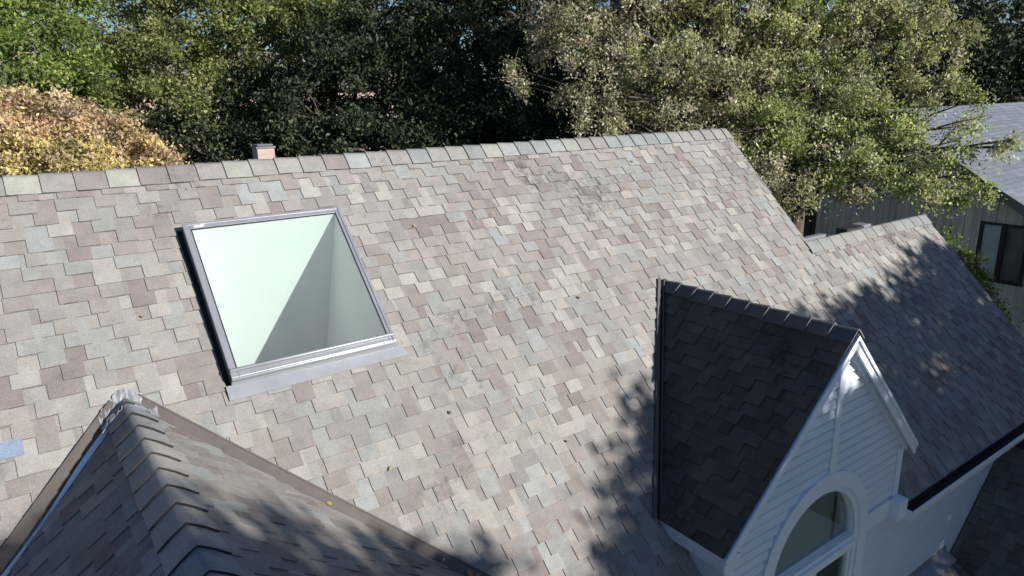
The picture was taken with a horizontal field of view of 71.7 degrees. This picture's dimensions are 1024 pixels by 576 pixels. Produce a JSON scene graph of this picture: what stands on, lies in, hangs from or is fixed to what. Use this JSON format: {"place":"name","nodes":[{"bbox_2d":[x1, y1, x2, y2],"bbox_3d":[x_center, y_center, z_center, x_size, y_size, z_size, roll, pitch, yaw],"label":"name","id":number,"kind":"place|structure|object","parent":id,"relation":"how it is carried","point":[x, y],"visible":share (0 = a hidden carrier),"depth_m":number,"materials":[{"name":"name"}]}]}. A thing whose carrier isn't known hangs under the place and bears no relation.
{"place":"outdoors","nodes":[
{"label":"outdoors","id":0,"kind":"place"},
{"bbox_2d":[0,128,1023,575],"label":"house","id":1,"kind":"structure","parent":0,"point":[704,374],"depth_m":6.68,"materials":[{"name":"grey tile"}]},
{"bbox_2d":[466,569,472,575],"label":"fallen leaf","id":2,"kind":"object","parent":1,"relation":"on","point":[469,572],"visible":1,"depth_m":5.56,"materials":[{"name":"brown plant"}]},
{"bbox_2d":[24,0,1023,100],"label":"sky","id":3,"kind":"structure","parent":0,"point":[514,7],"materials":[{"name":"white"}]},
{"bbox_2d":[454,101,923,151],"bbox_3d":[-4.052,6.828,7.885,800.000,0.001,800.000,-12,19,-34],"label":"ground","id":4,"kind":"structure","parent":0,"point":[748,114],"depth_m":211.82,"materials":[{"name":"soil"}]},
{"bbox_2d":[0,0,127,168],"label":"green tree","id":5,"kind":"object","parent":4,"relation":"on","point":[19,37],"visible":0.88,"depth_m":15.83,"materials":[{"name":"green plant"}]},
{"bbox_2d":[0,81,189,176],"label":"autumn tree","id":6,"kind":"object","parent":4,"relation":"on","point":[78,143],"visible":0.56,"depth_m":12.68,"materials":[{"name":"yellow plant"}]},
{"bbox_2d":[0,48,397,161],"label":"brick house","id":7,"kind":"structure","parent":4,"relation":"on","point":[303,60],"depth_m":29.64,"materials":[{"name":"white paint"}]},
{"bbox_2d":[49,0,350,163],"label":"olive tree","id":8,"kind":"object","parent":4,"relation":"on","point":[153,36],"visible":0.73,"depth_m":17.66,"materials":[{"name":"green plant"}]},
{"bbox_2d":[126,0,449,163],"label":"dark tree","id":9,"kind":"object","parent":4,"relation":"on","point":[293,120],"visible":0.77,"depth_m":16.99,"materials":[{"name":"green plant"}]},
{"bbox_2d":[361,0,651,150],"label":"dark tree","id":10,"kind":"object","parent":4,"relation":"on","point":[475,114],"visible":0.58,"depth_m":17.07,"materials":[{"name":"green plant"}]},
{"bbox_2d":[63,0,1006,152],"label":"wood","id":11,"kind":"object","parent":4,"relation":"on","point":[537,7],"visible":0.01,"depth_m":41.15,"materials":[{"name":"green plant"}]},
{"bbox_2d":[495,0,1023,235],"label":"olive tan tree","id":12,"kind":"object","parent":4,"relation":"on","point":[796,165],"visible":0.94,"depth_m":14.66,"materials":[{"name":"green plant"}]},
{"bbox_2d":[829,0,1023,108],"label":"dark tree","id":13,"kind":"object","parent":4,"relation":"on","point":[1002,76],"visible":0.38,"depth_m":28.82,"materials":[{"name":"green plant"}]},
{"bbox_2d":[936,225,1023,327],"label":"green shrub","id":14,"kind":"object","parent":4,"relation":"on","point":[979,276],"visible":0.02,"depth_m":13.92,"materials":[{"name":"green plant"}]},
{"bbox_2d":[759,102,1023,337],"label":"neighbour house","id":15,"kind":"structure","parent":0,"point":[998,230],"depth_m":15.75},
{"bbox_2d":[974,221,1023,286],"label":"window","id":16,"kind":"structure","parent":15,"relation":"in","point":[1006,241],"depth_m":15.14,"materials":[{"name":"grey glass"}]}
]}

